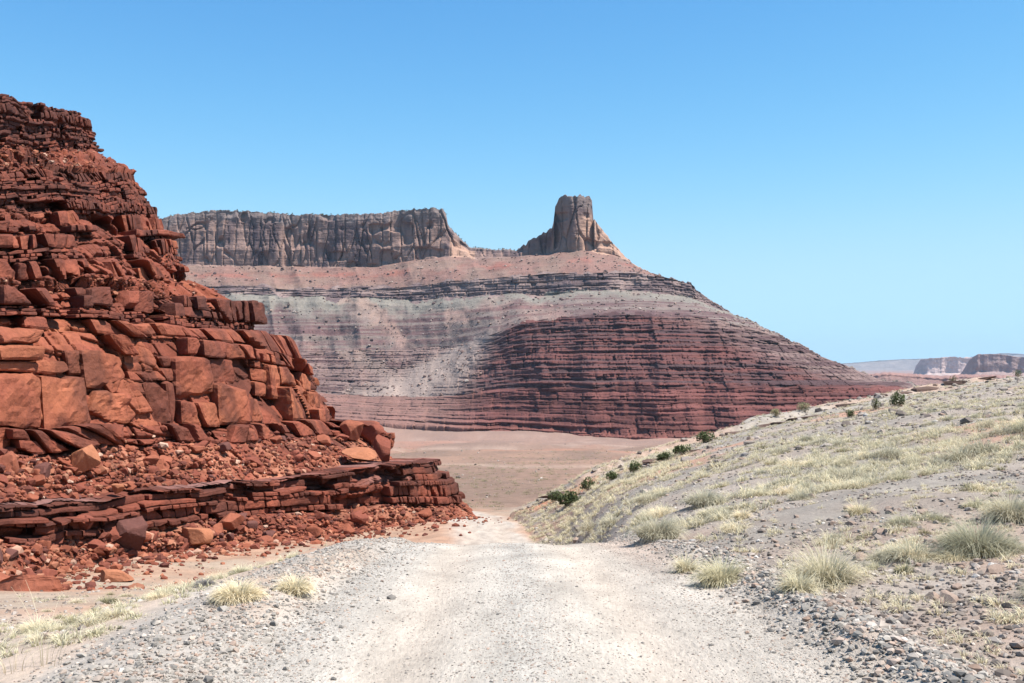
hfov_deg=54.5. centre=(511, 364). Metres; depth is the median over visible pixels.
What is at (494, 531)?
road
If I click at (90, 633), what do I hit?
strip grass
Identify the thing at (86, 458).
boulder
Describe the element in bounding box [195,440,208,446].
boulder
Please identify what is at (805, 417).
rock ledge
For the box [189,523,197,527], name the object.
boulder
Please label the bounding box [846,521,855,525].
stone
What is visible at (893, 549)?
grass tuft
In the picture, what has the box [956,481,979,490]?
sagebrush
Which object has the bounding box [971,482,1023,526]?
shrub
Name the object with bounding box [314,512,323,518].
boulder
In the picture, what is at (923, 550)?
grass tuft
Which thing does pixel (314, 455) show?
boulder
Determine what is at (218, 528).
boulder
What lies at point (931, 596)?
stone
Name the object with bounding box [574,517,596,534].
sagebrush
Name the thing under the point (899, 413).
crest rubble
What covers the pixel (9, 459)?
boulder
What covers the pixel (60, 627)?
grass tuft
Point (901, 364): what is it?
distant hills
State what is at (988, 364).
distant mesa
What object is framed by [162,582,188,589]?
grass tuft
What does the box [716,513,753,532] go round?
grass tuft
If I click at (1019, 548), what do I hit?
sagebrush
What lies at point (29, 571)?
boulder
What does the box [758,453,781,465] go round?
grass tuft
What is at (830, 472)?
sagebrush
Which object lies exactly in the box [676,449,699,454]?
rock ledge
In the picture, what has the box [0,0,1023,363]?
sky
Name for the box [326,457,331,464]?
boulder
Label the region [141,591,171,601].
grass tuft
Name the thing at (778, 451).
sagebrush
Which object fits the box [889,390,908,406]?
shrub
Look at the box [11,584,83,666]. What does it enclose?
dry weed
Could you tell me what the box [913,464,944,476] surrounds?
grass tuft
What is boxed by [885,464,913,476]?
grass tuft
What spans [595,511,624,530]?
sagebrush
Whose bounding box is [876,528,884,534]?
stone
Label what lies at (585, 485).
shrub
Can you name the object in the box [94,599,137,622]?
grass tuft
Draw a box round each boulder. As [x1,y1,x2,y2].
[0,451,19,474]
[0,475,7,483]
[0,548,2,564]
[0,572,9,580]
[4,548,18,558]
[23,568,35,574]
[25,493,38,501]
[30,544,42,555]
[31,469,39,475]
[32,474,45,485]
[33,462,51,477]
[37,541,50,549]
[42,569,57,576]
[71,444,100,474]
[72,535,79,539]
[74,514,93,529]
[75,484,85,492]
[86,539,105,550]
[91,552,100,559]
[92,546,105,555]
[101,522,123,541]
[111,483,124,493]
[115,516,147,550]
[118,467,127,474]
[125,549,137,555]
[143,455,158,465]
[144,533,151,541]
[146,465,158,473]
[149,531,157,540]
[156,459,169,471]
[159,455,172,465]
[176,542,188,551]
[180,479,186,484]
[181,527,213,545]
[182,459,192,464]
[188,445,204,452]
[189,462,198,468]
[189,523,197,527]
[192,470,199,476]
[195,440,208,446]
[212,523,223,533]
[215,542,225,546]
[217,442,231,451]
[218,513,244,529]
[225,533,233,540]
[229,541,236,546]
[238,513,246,524]
[246,457,263,466]
[246,520,257,528]
[250,544,259,548]
[258,535,273,542]
[262,530,275,536]
[269,435,281,443]
[288,525,296,531]
[290,450,298,455]
[293,453,303,461]
[306,526,323,537]
[308,451,321,460]
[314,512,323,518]
[316,435,330,446]
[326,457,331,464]
[335,434,348,440]
[340,420,363,439]
[340,523,354,534]
[341,447,376,461]
[343,520,352,526]
[349,510,368,523]
[353,506,367,514]
[361,424,383,445]
[373,434,390,461]
[418,508,431,517]
[418,512,427,516]
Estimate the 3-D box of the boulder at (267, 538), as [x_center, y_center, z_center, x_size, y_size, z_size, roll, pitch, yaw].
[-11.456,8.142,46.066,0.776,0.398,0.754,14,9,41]
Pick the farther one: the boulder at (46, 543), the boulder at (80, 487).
the boulder at (80, 487)
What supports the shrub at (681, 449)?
on the hillside
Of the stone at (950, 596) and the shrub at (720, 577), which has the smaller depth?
the stone at (950, 596)
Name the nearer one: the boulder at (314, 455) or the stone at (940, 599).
the stone at (940, 599)
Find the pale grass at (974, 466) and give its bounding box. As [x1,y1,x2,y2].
[514,378,1023,580]
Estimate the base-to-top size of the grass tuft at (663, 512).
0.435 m
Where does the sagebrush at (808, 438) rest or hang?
on the hillside
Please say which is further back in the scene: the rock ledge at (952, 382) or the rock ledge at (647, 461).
the rock ledge at (952, 382)
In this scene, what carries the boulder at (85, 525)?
on the sandstone cliff at (82, 366)
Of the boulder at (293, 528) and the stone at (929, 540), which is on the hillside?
the stone at (929, 540)
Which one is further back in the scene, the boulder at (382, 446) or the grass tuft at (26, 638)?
the boulder at (382, 446)
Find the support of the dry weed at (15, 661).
on the ground at (472, 444)
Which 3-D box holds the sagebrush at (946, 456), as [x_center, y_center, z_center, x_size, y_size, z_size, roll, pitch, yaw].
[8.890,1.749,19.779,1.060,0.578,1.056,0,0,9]
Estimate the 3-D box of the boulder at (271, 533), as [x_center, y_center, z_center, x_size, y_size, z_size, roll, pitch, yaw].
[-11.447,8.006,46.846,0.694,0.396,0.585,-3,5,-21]
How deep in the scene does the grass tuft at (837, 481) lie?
17.84 m
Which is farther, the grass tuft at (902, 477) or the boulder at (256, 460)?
the boulder at (256, 460)
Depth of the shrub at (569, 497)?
52.47 m
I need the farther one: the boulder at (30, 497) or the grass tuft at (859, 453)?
the boulder at (30, 497)
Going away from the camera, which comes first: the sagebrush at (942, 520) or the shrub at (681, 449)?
the sagebrush at (942, 520)
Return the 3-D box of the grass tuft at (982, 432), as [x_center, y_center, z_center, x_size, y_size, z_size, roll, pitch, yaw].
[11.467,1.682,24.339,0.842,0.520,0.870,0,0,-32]
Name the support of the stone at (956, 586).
on the hillside
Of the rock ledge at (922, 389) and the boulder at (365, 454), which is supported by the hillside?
the rock ledge at (922, 389)
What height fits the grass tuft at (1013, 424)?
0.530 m
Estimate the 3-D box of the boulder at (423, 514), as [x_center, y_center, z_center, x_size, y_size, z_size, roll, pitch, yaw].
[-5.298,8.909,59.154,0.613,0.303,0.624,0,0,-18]
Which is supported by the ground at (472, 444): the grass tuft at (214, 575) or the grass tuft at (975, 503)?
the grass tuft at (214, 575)
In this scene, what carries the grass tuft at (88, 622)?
on the ground at (472, 444)
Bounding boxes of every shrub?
[98,592,120,603]
[192,576,216,587]
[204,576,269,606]
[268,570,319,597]
[547,491,562,501]
[557,491,581,507]
[579,476,594,489]
[605,471,618,480]
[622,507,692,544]
[628,460,641,472]
[656,451,673,461]
[663,547,705,573]
[672,444,690,453]
[678,484,723,507]
[685,552,755,589]
[695,431,717,442]
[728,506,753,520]
[765,524,882,589]
[766,565,825,595]
[770,408,781,415]
[796,402,810,409]
[841,496,877,516]
[844,409,854,417]
[871,397,880,408]
[888,562,914,573]
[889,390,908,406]
[921,505,1023,560]
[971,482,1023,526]
[1012,370,1022,376]
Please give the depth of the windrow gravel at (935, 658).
6.24 m
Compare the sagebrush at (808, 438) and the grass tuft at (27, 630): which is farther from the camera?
the sagebrush at (808, 438)
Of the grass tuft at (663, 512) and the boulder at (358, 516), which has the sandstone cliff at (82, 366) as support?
the boulder at (358, 516)
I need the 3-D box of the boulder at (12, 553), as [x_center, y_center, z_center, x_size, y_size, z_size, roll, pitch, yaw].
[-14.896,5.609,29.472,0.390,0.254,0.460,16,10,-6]
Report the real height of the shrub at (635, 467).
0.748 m
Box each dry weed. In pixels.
[0,618,50,674]
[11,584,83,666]
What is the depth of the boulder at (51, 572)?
31.07 m
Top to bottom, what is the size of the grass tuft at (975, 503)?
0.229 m
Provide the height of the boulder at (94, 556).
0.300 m
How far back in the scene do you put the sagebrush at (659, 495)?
25.25 m
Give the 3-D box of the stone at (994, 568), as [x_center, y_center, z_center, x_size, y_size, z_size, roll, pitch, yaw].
[4.016,1.708,8.271,0.144,0.105,0.185,0,0,36]
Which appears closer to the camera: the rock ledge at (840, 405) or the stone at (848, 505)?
the stone at (848, 505)
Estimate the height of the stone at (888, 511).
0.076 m
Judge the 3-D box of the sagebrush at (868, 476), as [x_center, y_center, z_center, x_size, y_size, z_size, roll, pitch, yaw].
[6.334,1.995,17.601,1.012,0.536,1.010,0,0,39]
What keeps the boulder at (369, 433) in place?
on the sandstone cliff at (82, 366)
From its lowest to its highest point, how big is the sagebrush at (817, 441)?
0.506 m
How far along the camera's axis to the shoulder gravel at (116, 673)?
6.47 m
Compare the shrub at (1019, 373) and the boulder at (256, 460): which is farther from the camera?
the shrub at (1019, 373)
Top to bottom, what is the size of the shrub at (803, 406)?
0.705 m
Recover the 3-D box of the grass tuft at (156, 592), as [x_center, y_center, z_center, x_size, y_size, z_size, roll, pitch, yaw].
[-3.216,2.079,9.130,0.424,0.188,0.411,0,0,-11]
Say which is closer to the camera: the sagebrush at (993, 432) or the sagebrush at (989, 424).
the sagebrush at (993, 432)
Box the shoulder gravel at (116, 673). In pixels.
[14,536,447,682]
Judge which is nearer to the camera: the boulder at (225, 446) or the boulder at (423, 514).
the boulder at (225, 446)
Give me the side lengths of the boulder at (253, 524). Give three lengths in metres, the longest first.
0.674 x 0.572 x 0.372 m
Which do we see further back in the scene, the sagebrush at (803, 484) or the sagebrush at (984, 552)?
the sagebrush at (803, 484)
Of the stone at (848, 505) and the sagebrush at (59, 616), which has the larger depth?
the stone at (848, 505)
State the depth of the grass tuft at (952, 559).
9.02 m
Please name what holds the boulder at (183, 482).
on the sandstone cliff at (82, 366)
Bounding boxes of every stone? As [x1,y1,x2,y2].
[843,504,852,510]
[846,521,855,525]
[853,552,867,560]
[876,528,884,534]
[885,509,893,513]
[915,508,928,514]
[923,538,936,544]
[923,592,939,600]
[933,597,943,603]
[940,590,958,602]
[950,583,961,589]
[955,562,965,566]
[985,564,1004,573]
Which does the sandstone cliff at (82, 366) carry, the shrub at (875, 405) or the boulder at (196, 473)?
the boulder at (196, 473)
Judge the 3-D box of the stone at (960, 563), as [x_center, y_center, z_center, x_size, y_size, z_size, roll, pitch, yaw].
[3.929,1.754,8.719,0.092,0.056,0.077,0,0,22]
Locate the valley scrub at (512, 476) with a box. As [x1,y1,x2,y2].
[392,445,636,508]
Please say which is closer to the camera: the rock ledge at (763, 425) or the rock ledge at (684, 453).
the rock ledge at (684, 453)
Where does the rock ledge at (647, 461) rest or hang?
on the hillside
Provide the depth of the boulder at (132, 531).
37.03 m
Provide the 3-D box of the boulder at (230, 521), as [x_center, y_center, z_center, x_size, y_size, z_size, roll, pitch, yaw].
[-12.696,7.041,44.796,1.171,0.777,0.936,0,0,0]
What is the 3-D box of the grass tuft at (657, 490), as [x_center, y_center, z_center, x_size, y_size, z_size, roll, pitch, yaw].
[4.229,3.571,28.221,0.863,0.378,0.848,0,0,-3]
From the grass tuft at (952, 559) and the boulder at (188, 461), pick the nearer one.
the grass tuft at (952, 559)
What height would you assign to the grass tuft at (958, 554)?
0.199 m
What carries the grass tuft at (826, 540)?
on the hillside
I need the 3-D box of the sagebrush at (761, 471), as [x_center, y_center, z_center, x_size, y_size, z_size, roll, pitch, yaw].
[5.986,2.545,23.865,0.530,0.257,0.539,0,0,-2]
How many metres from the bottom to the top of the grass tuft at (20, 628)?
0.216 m
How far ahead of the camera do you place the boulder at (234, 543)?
44.02 m
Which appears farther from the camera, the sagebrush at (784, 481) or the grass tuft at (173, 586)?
the sagebrush at (784, 481)
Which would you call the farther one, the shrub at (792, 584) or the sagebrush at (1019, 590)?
the shrub at (792, 584)
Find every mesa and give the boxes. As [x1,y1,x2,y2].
[161,194,916,439]
[961,354,1023,375]
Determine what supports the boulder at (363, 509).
on the sandstone cliff at (82, 366)
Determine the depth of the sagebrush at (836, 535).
11.19 m
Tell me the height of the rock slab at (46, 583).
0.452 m
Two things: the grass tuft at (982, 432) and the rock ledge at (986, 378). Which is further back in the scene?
the rock ledge at (986, 378)
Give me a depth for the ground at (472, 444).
36.25 m
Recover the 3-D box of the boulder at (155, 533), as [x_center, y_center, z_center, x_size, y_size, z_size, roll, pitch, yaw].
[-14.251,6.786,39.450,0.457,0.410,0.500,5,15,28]
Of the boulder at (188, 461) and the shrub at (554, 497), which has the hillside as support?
the shrub at (554, 497)
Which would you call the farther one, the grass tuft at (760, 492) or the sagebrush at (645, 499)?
the sagebrush at (645, 499)
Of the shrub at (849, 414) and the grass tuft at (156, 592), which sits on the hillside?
the shrub at (849, 414)
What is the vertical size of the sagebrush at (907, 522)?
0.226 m
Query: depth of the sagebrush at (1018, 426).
23.18 m
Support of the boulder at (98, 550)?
on the sandstone cliff at (82, 366)
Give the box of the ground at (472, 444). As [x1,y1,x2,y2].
[0,370,959,682]
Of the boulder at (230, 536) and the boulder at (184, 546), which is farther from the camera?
the boulder at (230, 536)
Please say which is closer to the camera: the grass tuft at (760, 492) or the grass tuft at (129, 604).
the grass tuft at (129, 604)
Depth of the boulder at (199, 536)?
41.28 m
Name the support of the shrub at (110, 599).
on the ground at (472, 444)
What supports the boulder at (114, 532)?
on the sandstone cliff at (82, 366)
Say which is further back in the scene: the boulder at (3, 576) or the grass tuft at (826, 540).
the boulder at (3, 576)
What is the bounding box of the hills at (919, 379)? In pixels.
[867,372,1015,385]
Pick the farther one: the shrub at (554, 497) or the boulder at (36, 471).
the shrub at (554, 497)
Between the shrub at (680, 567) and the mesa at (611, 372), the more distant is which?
the mesa at (611, 372)
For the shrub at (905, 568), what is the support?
on the hillside
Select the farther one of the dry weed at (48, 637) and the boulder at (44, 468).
the boulder at (44, 468)
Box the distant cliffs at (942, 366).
[913,357,970,375]
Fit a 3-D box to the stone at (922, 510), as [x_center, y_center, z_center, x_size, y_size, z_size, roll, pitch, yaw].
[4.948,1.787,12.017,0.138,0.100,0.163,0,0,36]
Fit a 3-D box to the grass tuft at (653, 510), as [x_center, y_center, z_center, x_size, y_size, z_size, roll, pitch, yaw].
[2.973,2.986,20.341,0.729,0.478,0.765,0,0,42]
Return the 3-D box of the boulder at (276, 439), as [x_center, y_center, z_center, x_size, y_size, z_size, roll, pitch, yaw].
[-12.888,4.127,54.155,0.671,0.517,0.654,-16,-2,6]
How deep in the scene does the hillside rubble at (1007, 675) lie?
8.61 m
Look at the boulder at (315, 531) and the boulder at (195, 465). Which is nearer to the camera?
the boulder at (195, 465)
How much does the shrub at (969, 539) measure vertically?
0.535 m
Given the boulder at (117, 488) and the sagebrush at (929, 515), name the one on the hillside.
the sagebrush at (929, 515)
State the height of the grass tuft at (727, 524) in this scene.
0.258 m
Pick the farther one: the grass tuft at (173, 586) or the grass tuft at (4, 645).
the grass tuft at (173, 586)
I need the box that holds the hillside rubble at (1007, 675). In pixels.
[518,386,1023,682]
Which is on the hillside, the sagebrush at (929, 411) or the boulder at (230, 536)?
the sagebrush at (929, 411)
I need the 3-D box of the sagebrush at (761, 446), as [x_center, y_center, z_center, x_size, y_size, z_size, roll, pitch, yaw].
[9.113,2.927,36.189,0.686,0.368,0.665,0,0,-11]
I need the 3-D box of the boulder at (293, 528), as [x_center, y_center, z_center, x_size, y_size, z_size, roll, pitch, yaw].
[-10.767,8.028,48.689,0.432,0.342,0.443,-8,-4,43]
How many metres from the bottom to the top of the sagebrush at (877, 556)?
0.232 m
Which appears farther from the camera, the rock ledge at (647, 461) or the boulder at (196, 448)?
the rock ledge at (647, 461)
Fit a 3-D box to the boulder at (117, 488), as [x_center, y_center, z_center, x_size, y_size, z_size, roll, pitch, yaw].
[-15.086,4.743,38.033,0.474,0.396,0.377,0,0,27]
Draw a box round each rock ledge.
[642,458,656,462]
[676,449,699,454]
[725,431,741,435]
[756,424,772,427]
[786,414,823,420]
[835,403,855,406]
[911,386,938,391]
[942,380,965,384]
[978,376,996,379]
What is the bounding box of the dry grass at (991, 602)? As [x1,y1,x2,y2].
[604,410,1023,674]
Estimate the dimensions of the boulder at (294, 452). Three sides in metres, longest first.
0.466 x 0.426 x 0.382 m
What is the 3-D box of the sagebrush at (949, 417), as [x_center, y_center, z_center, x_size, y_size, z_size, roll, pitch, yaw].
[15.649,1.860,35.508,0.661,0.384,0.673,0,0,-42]
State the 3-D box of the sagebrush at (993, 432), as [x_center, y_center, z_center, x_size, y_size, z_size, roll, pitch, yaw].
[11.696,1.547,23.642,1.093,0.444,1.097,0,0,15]
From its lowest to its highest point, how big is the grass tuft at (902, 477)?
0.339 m
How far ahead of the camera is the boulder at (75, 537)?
34.84 m
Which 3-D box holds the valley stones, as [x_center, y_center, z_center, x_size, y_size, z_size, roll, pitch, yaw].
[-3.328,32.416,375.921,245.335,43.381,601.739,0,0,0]
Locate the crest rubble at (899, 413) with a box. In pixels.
[521,375,1023,544]
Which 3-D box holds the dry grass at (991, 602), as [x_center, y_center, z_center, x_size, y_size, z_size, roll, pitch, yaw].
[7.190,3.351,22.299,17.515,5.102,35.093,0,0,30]
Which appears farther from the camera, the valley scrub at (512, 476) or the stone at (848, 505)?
the valley scrub at (512, 476)
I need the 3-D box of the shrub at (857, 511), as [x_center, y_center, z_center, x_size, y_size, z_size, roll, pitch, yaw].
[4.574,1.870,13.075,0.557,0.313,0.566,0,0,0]
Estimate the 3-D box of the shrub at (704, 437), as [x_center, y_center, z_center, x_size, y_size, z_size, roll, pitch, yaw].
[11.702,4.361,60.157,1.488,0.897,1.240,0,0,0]
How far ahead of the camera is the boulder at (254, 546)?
42.73 m
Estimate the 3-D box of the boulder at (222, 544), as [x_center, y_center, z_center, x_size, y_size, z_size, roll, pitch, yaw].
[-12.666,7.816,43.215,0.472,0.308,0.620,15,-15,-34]
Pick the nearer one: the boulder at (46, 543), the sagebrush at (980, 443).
the sagebrush at (980, 443)
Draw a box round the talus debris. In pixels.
[181,250,819,397]
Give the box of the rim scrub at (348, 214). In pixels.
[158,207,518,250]
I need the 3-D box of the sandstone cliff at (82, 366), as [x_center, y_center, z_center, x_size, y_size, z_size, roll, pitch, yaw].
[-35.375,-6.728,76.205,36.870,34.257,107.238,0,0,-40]
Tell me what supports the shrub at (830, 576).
on the hillside
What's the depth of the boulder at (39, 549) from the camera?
31.07 m
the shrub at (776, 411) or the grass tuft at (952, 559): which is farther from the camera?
the shrub at (776, 411)
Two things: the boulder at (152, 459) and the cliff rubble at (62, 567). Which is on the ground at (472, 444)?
the cliff rubble at (62, 567)
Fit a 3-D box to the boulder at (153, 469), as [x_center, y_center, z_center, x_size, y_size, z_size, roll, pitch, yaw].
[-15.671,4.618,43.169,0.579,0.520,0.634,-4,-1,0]
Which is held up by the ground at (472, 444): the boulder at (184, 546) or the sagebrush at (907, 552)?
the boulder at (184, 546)
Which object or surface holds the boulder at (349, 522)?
on the sandstone cliff at (82, 366)
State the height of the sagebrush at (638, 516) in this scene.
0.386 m
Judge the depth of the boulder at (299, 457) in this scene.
53.51 m
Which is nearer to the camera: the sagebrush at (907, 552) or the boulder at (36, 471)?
the sagebrush at (907, 552)
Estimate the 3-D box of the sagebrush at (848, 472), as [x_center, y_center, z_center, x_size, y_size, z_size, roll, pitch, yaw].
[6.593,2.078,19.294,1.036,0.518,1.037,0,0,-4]
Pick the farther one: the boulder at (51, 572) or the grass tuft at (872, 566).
the boulder at (51, 572)
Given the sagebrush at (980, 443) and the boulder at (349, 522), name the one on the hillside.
the sagebrush at (980, 443)
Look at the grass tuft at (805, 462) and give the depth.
24.24 m
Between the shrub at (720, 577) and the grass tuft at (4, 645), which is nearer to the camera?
the grass tuft at (4, 645)
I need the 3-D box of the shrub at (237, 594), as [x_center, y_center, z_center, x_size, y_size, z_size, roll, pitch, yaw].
[-2.123,1.738,7.718,0.530,0.242,0.513,0,0,0]
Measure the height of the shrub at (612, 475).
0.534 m
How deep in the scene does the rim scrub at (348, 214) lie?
1482.88 m
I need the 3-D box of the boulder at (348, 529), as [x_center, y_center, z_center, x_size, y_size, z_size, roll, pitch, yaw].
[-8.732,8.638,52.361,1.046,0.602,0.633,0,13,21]
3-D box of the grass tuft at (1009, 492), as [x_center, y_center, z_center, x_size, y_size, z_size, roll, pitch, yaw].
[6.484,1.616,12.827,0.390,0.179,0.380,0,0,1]
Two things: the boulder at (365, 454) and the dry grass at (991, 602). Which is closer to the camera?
the dry grass at (991, 602)
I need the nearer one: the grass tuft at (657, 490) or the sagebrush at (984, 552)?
the sagebrush at (984, 552)
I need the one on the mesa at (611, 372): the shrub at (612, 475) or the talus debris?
the talus debris
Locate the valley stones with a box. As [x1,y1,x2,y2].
[409,439,646,506]
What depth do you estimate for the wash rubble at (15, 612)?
12.62 m
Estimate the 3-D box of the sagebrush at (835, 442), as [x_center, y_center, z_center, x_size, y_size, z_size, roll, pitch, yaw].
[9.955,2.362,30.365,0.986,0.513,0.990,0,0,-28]
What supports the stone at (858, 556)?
on the hillside
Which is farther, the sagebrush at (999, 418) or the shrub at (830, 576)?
the sagebrush at (999, 418)
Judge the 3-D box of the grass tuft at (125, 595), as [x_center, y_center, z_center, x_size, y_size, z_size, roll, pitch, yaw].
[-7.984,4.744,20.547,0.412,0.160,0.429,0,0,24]
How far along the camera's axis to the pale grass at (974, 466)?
27.64 m
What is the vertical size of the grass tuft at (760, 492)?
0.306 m
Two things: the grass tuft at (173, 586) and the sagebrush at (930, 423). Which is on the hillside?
the sagebrush at (930, 423)
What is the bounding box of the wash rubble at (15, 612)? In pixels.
[0,548,314,646]
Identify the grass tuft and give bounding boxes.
[0,637,25,648]
[9,614,54,636]
[17,620,49,633]
[19,632,41,643]
[22,629,55,644]
[23,618,64,638]
[45,620,68,631]
[65,613,111,629]
[66,596,83,602]
[71,606,112,622]
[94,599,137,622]
[114,599,139,609]
[118,593,134,596]
[140,583,177,596]
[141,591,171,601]
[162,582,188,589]
[205,570,234,580]
[221,563,249,574]
[640,500,670,517]
[648,503,673,517]
[650,484,666,493]
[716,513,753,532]
[717,519,740,530]
[747,486,775,496]
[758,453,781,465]
[769,478,805,494]
[776,454,801,466]
[796,452,820,465]
[809,528,844,546]
[822,475,848,486]
[833,454,859,467]
[842,477,869,487]
[852,447,872,457]
[862,559,885,570]
[878,540,903,556]
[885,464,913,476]
[889,471,912,479]
[895,537,939,561]
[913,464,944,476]
[914,460,947,473]
[935,433,967,444]
[935,549,971,562]
[939,544,981,560]
[957,495,992,507]
[961,425,988,437]
[969,479,995,490]
[1000,415,1023,428]
[1002,485,1023,493]
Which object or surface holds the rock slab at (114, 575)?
on the ground at (472, 444)
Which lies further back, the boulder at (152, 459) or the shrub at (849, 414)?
the shrub at (849, 414)
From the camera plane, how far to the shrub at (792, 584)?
7.69 m
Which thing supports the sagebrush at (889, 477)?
on the hillside
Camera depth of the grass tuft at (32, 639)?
7.11 m
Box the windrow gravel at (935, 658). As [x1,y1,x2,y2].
[607,528,1016,682]
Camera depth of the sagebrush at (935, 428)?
27.73 m
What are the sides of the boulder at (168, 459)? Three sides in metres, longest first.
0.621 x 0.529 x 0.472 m
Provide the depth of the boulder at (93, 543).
35.56 m
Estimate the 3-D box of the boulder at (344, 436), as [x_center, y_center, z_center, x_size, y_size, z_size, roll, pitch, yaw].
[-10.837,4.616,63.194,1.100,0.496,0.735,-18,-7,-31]
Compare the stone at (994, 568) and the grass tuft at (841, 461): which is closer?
the stone at (994, 568)
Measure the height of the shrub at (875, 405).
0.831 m
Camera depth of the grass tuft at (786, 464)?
25.23 m
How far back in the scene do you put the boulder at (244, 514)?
46.10 m
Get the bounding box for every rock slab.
[0,574,66,591]
[100,569,133,581]
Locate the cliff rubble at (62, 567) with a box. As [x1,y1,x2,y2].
[0,145,564,590]
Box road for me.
[152,510,949,682]
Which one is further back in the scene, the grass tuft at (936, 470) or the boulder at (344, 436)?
the boulder at (344, 436)
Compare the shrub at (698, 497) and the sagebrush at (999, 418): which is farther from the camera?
the sagebrush at (999, 418)
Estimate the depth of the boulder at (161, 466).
43.63 m
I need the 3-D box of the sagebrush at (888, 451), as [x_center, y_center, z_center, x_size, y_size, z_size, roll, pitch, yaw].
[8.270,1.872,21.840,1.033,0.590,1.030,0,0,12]
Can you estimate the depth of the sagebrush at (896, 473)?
17.95 m
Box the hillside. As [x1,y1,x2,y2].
[510,376,1023,682]
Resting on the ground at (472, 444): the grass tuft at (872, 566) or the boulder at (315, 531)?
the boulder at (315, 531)
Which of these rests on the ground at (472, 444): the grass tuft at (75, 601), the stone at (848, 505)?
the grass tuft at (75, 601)
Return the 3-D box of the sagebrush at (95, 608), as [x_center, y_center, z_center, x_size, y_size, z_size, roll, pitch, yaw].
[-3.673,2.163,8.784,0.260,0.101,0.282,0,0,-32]
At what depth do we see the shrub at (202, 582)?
9.46 m
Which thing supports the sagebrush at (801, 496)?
on the hillside
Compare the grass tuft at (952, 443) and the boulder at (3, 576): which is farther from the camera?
the boulder at (3, 576)
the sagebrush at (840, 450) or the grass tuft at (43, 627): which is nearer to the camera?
the grass tuft at (43, 627)
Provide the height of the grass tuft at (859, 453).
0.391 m
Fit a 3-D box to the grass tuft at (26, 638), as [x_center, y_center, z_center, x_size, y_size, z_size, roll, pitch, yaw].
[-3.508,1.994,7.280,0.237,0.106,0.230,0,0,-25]
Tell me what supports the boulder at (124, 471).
on the sandstone cliff at (82, 366)
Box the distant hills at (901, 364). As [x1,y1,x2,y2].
[842,353,1023,370]
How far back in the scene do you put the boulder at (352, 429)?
63.68 m
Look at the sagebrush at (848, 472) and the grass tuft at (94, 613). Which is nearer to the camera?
the grass tuft at (94, 613)
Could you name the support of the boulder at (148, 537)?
on the sandstone cliff at (82, 366)
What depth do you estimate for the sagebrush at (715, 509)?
16.16 m
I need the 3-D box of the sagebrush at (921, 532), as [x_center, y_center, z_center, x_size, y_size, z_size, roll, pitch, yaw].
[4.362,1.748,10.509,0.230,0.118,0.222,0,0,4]
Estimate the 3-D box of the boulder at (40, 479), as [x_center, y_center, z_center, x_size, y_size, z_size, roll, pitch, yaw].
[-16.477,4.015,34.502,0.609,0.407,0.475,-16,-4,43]
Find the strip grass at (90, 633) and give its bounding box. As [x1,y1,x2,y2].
[0,541,327,659]
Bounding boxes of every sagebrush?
[52,612,67,618]
[58,612,82,625]
[84,604,104,613]
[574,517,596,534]
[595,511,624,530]
[630,488,658,505]
[632,507,651,520]
[655,489,669,497]
[701,502,730,516]
[753,466,768,474]
[757,442,768,448]
[765,442,789,454]
[775,475,794,484]
[783,485,816,500]
[795,481,816,488]
[800,433,812,441]
[808,434,833,444]
[818,461,845,475]
[823,435,848,446]
[828,463,873,479]
[828,531,846,538]
[835,446,848,451]
[849,466,890,481]
[861,542,897,563]
[868,440,904,460]
[874,530,948,565]
[878,510,924,527]
[880,464,908,478]
[880,470,898,481]
[903,454,924,463]
[912,507,943,520]
[915,527,931,534]
[916,424,950,434]
[919,405,936,413]
[921,417,938,425]
[929,514,952,523]
[934,441,980,463]
[943,414,956,419]
[956,433,1004,455]
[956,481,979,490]
[972,417,1001,428]
[977,545,1002,557]
[981,423,1017,435]
[992,531,1023,554]
[996,413,1009,420]
[1006,415,1023,433]
[1009,572,1023,601]
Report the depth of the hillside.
16.14 m
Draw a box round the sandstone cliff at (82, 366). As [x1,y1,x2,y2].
[0,93,475,572]
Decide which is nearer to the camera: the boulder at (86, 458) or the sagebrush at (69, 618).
the sagebrush at (69, 618)
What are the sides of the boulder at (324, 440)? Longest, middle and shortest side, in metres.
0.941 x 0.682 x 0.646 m
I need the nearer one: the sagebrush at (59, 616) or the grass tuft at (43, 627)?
the grass tuft at (43, 627)
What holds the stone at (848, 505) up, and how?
on the hillside
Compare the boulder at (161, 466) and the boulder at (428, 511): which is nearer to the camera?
the boulder at (161, 466)
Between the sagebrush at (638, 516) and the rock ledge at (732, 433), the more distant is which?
the rock ledge at (732, 433)
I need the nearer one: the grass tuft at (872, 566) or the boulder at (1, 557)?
the grass tuft at (872, 566)
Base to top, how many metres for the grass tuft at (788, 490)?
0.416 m
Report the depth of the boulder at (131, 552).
37.15 m

